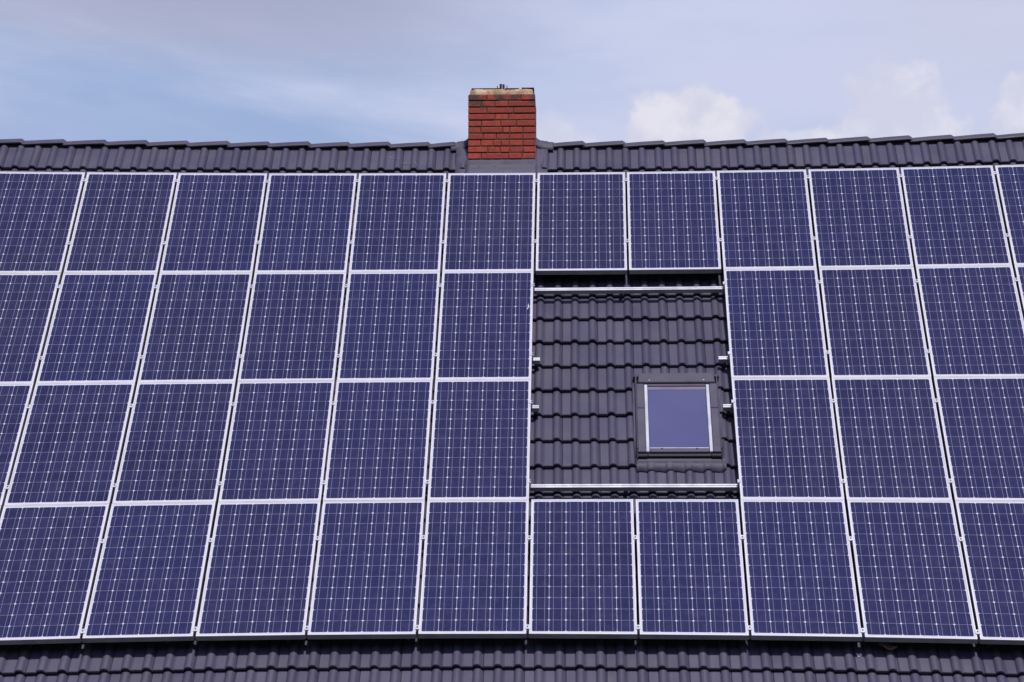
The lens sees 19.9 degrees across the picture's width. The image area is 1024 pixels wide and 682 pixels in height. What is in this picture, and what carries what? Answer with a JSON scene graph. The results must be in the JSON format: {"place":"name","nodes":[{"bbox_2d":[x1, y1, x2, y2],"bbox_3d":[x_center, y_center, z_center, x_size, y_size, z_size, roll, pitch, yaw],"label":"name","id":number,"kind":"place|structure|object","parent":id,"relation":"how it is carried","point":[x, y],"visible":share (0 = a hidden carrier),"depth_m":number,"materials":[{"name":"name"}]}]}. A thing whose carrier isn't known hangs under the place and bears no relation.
{"place":"outdoors","nodes":[
{"label":"outdoors","id":0,"kind":"place"},
{"bbox_2d":[0,0,1023,143],"label":"sky","id":1,"kind":"structure","parent":0,"point":[232,71],"materials":[{"name":"blue"}]},
{"label":"ground","id":2,"kind":"structure","parent":0,"visible":0},
{"bbox_2d":[0,84,1023,681],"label":"house","id":3,"kind":"structure","parent":2,"relation":"on","point":[630,388],"depth_m":24.08,"materials":[{"name":"tile"}]},
{"bbox_2d":[27,405,538,414],"bbox_3d":[-2.384,0.598,24.098,5.215,0.106,0.119,0,-10,1],"label":"mounting rail","id":4,"kind":"object","parent":3,"relation":"attached to","point":[535,409],"visible":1,"depth_m":24.01,"materials":[{"name":"metal"}]},
{"bbox_2d":[218,380,334,501],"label":"solar panel","id":5,"kind":"object","parent":4,"relation":"attached to","point":[277,445],"visible":1,"depth_m":23.62,"materials":[{"name":"glass"}]},
{"bbox_2d":[323,380,434,500],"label":"solar panel","id":6,"kind":"object","parent":4,"relation":"attached to","point":[379,441],"visible":1,"depth_m":23.60,"materials":[{"name":"glass"}]},
{"bbox_2d":[427,379,531,499],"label":"solar panel","id":7,"kind":"object","parent":4,"relation":"attached to","point":[480,443],"visible":1,"depth_m":23.58,"materials":[{"name":"glass"}]},
{"bbox_2d":[39,358,539,367],"bbox_3d":[-2.370,0.204,24.637,5.213,0.093,0.115,0,-10,1],"label":"mounting rail","id":8,"kind":"object","parent":3,"relation":"attached to","point":[536,361],"visible":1,"depth_m":24.54,"materials":[{"name":"metal"}]},
{"bbox_2d":[0,273,60,384],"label":"solar panel","id":9,"kind":"object","parent":8,"relation":"attached to","point":[27,302],"visible":1,"depth_m":25.06,"materials":[{"name":"glass"}]},
{"bbox_2d":[36,273,157,385],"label":"solar panel","id":10,"kind":"object","parent":8,"relation":"attached to","point":[97,332],"visible":1,"depth_m":24.95,"materials":[{"name":"glass"}]},
{"bbox_2d":[138,272,252,381],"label":"solar panel","id":11,"kind":"object","parent":8,"relation":"attached to","point":[196,329],"visible":1,"depth_m":24.93,"materials":[{"name":"glass"}]},
{"bbox_2d":[238,272,347,380],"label":"solar panel","id":12,"kind":"object","parent":8,"relation":"attached to","point":[293,327],"visible":1,"depth_m":24.90,"materials":[{"name":"glass"}]},
{"bbox_2d":[337,271,441,379],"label":"solar panel","id":13,"kind":"object","parent":8,"relation":"attached to","point":[389,330],"visible":1,"depth_m":24.88,"materials":[{"name":"glass"}]},
{"bbox_2d":[435,271,534,379],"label":"solar panel","id":14,"kind":"object","parent":8,"relation":"attached to","point":[485,324],"visible":1,"depth_m":24.86,"materials":[{"name":"glass"}]},
{"bbox_2d":[6,484,951,495],"bbox_3d":[0.105,1.198,23.181,10.251,0.122,0.159,0,-10,2],"label":"mounting rail","id":15,"kind":"object","parent":3,"relation":"attached to","point":[729,488],"visible":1,"depth_m":23.15,"materials":[{"name":"metal"}]},
{"bbox_2d":[0,383,33,508],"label":"solar panel","id":16,"kind":"object","parent":15,"relation":"attached to","point":[15,400],"visible":1,"depth_m":23.90,"materials":[{"name":"glass"}]},
{"bbox_2d":[4,382,135,505],"bbox_3d":[-3.558,0.838,23.686,0.867,1.189,1.150,0,-10,2],"label":"solar panel","id":17,"kind":"object","parent":15,"relation":"attached to","point":[71,444],"visible":1,"depth_m":23.65,"materials":[{"name":"glass"}]},
{"bbox_2d":[112,381,235,503],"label":"solar panel","id":18,"kind":"object","parent":15,"relation":"attached to","point":[175,443],"visible":1,"depth_m":23.64,"materials":[{"name":"glass"}]},
{"bbox_2d":[731,377,845,499],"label":"solar panel","id":19,"kind":"object","parent":15,"relation":"attached to","point":[786,439],"visible":1,"depth_m":23.51,"materials":[{"name":"glass"}]},
{"bbox_2d":[933,376,1023,503],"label":"solar panel","id":20,"kind":"object","parent":15,"relation":"attached to","point":[982,421],"visible":1,"depth_m":23.51,"materials":[{"name":"glass"}]},
{"bbox_2d":[28,630,991,646],"bbox_3d":[0.071,2.234,21.761,10.304,0.166,0.198,0,-10,2],"label":"mounting rail","id":21,"kind":"object","parent":3,"relation":"attached to","point":[527,636],"visible":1,"depth_m":21.77,"materials":[{"name":"metal"}]},
{"bbox_2d":[0,504,109,644],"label":"solar panel","id":22,"kind":"object","parent":21,"relation":"attached to","point":[49,556],"visible":1,"depth_m":22.40,"materials":[{"name":"glass"}]},
{"bbox_2d":[418,499,531,637],"bbox_3d":[-0.267,1.730,22.349,0.830,1.165,1.127,0,-10,2],"label":"solar panel","id":23,"kind":"object","parent":21,"relation":"attached to","point":[475,571],"visible":1,"depth_m":22.29,"materials":[{"name":"glass"}]},
{"bbox_2d":[529,499,640,638],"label":"solar panel","id":24,"kind":"object","parent":21,"relation":"attached to","point":[582,571],"visible":1,"depth_m":22.26,"materials":[{"name":"glass"}]},
{"bbox_2d":[740,499,864,640],"bbox_3d":[2.205,1.732,22.260,0.852,1.192,1.153,0,-10,2],"label":"solar panel","id":25,"kind":"object","parent":21,"relation":"attached to","point":[800,578],"visible":1,"depth_m":22.20,"materials":[{"name":"glass"}]},
{"bbox_2d":[847,500,979,643],"bbox_3d":[3.043,1.739,22.222,0.866,1.205,1.166,0,-10,2],"label":"solar panel","id":26,"kind":"object","parent":21,"relation":"attached to","point":[912,583],"visible":1,"depth_m":22.16,"materials":[{"name":"glass"}]},
{"bbox_2d":[955,500,1023,644],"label":"solar panel","id":27,"kind":"object","parent":21,"relation":"attached to","point":[992,533],"visible":1,"depth_m":22.22,"materials":[{"name":"glass"}]},
{"bbox_2d":[100,540,962,551],"bbox_3d":[0.091,1.610,22.614,10.269,0.132,0.175,0,-10,2],"label":"mounting rail","id":28,"kind":"object","parent":3,"relation":"attached to","point":[529,545],"visible":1,"depth_m":22.60,"materials":[{"name":"metal"}]},
{"bbox_2d":[82,502,215,642],"bbox_3d":[-2.755,1.760,22.394,0.861,1.179,1.141,0,-10,2],"label":"solar panel","id":29,"kind":"object","parent":28,"relation":"attached to","point":[148,583],"visible":1,"depth_m":22.33,"materials":[{"name":"glass"}]},
{"bbox_2d":[196,501,320,640],"bbox_3d":[-1.917,1.747,22.384,0.845,1.172,1.134,0,-10,2],"label":"solar panel","id":30,"kind":"object","parent":28,"relation":"attached to","point":[258,578],"visible":1,"depth_m":22.32,"materials":[{"name":"glass"}]},
{"bbox_2d":[307,500,425,638],"bbox_3d":[-1.091,1.737,22.369,0.835,1.166,1.128,0,-10,2],"label":"solar panel","id":31,"kind":"object","parent":28,"relation":"attached to","point":[366,583],"visible":1,"depth_m":22.31,"materials":[{"name":"glass"}]},
{"bbox_2d":[636,499,751,639],"bbox_3d":[1.376,1.730,22.292,0.840,1.181,1.142,0,-10,2],"label":"solar panel","id":32,"kind":"object","parent":28,"relation":"attached to","point":[691,582],"visible":1,"depth_m":22.23,"materials":[{"name":"glass"}]},
{"bbox_2d":[57,285,1017,296],"bbox_3d":[0.159,-0.432,25.415,10.233,0.118,0.138,0,-10,2],"label":"mounting rail","id":33,"kind":"object","parent":3,"relation":"attached to","point":[716,290],"visible":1,"depth_m":25.34,"materials":[{"name":"metal"}]},
{"bbox_2d":[723,268,829,377],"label":"solar panel","id":34,"kind":"object","parent":33,"relation":"attached to","point":[775,328],"visible":1,"depth_m":24.80,"materials":[{"name":"glass"}]},
{"bbox_2d":[1014,265,1023,313],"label":"solar panel","id":35,"kind":"object","parent":33,"relation":"attached to","point":[1019,271],"visible":1,"depth_m":25.25,"materials":[{"name":"glass"}]},
{"bbox_2d":[68,241,1008,251],"bbox_3d":[0.172,-0.832,25.961,10.240,0.132,0.148,0,-10,2],"label":"mounting rail","id":36,"kind":"object","parent":3,"relation":"attached to","point":[535,247],"visible":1,"depth_m":25.88,"materials":[{"name":"metal"}]},
{"bbox_2d":[0,172,85,276],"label":"solar panel","id":37,"kind":"object","parent":36,"relation":"attached to","point":[38,212],"visible":1,"depth_m":26.34,"materials":[{"name":"glass"}]},
{"bbox_2d":[64,172,177,273],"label":"solar panel","id":38,"kind":"object","parent":36,"relation":"attached to","point":[121,222],"visible":1,"depth_m":26.25,"materials":[{"name":"glass"}]},
{"bbox_2d":[160,173,268,272],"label":"solar panel","id":39,"kind":"object","parent":36,"relation":"attached to","point":[215,222],"visible":1,"depth_m":26.22,"materials":[{"name":"glass"}]},
{"bbox_2d":[255,173,358,272],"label":"solar panel","id":40,"kind":"object","parent":36,"relation":"attached to","point":[307,220],"visible":1,"depth_m":26.19,"materials":[{"name":"glass"}]},
{"bbox_2d":[349,173,448,271],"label":"solar panel","id":41,"kind":"object","parent":36,"relation":"attached to","point":[398,221],"visible":1,"depth_m":26.16,"materials":[{"name":"glass"}]},
{"bbox_2d":[442,173,537,273],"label":"solar panel","id":42,"kind":"object","parent":36,"relation":"attached to","point":[490,222],"visible":1,"depth_m":26.14,"materials":[{"name":"glass"}]},
{"bbox_2d":[536,172,628,274],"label":"solar panel","id":43,"kind":"object","parent":36,"relation":"attached to","point":[581,224],"visible":1,"depth_m":26.09,"materials":[{"name":"glass"}]},
{"bbox_2d":[627,171,722,273],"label":"solar panel","id":44,"kind":"object","parent":36,"relation":"attached to","point":[673,228],"visible":1,"depth_m":26.07,"materials":[{"name":"glass"}]},
{"bbox_2d":[717,169,816,271],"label":"solar panel","id":45,"kind":"object","parent":36,"relation":"attached to","point":[765,219],"visible":1,"depth_m":26.08,"materials":[{"name":"glass"}]},
{"bbox_2d":[808,168,912,269],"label":"solar panel","id":46,"kind":"object","parent":36,"relation":"attached to","point":[859,217],"visible":1,"depth_m":26.07,"materials":[{"name":"glass"}]},
{"bbox_2d":[900,165,1011,270],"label":"solar panel","id":47,"kind":"object","parent":36,"relation":"attached to","point":[954,216],"visible":1,"depth_m":26.06,"materials":[{"name":"glass"}]},
{"bbox_2d":[994,165,1023,265],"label":"solar panel","id":48,"kind":"object","parent":36,"relation":"attached to","point":[1010,180],"visible":1,"depth_m":26.21,"materials":[{"name":"glass"}]},
{"bbox_2d":[83,178,996,189],"bbox_3d":[0.192,-1.423,26.771,10.260,0.150,0.165,0,-10,2],"label":"mounting rail","id":49,"kind":"object","parent":3,"relation":"attached to","point":[625,186],"visible":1,"depth_m":26.68,"materials":[{"name":"metal"}]},
{"bbox_2d":[632,373,726,472],"bbox_3d":[1.364,0.670,23.938,0.740,0.936,0.874,0,-10,2],"label":"roof window","id":50,"kind":"structure","parent":3,"relation":"in","point":[677,418],"depth_m":23.85,"materials":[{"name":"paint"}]},
{"bbox_2d":[718,356,929,365],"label":"mounting rail","id":51,"kind":"object","parent":3,"relation":"attached to","point":[723,360],"visible":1,"depth_m":24.50,"materials":[{"name":"metal"}]},
{"bbox_2d":[819,267,930,378],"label":"solar panel","id":52,"kind":"object","parent":51,"relation":"attached to","point":[873,322],"visible":1,"depth_m":24.78,"materials":[{"name":"glass"}]},
{"bbox_2d":[916,265,1023,378],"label":"solar panel","id":53,"kind":"object","parent":51,"relation":"attached to","point":[973,319],"visible":1,"depth_m":24.78,"materials":[{"name":"glass"}]},
{"bbox_2d":[723,404,937,414],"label":"mounting rail","id":54,"kind":"object","parent":3,"relation":"attached to","point":[728,408],"visible":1,"depth_m":23.96,"materials":[{"name":"metal"}]},
{"bbox_2d":[831,377,952,503],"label":"solar panel","id":55,"kind":"object","parent":54,"relation":"attached to","point":[890,439],"visible":1,"depth_m":23.49,"materials":[{"name":"glass"}]},
{"bbox_2d":[878,642,896,649],"bbox_3d":[2.784,2.260,21.647,0.133,0.066,0.046,0,-10,2],"label":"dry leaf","id":56,"kind":"object","parent":3,"relation":"on","point":[887,646],"visible":1,"depth_m":21.66,"materials":[{"name":"brown plant"}]}
]}

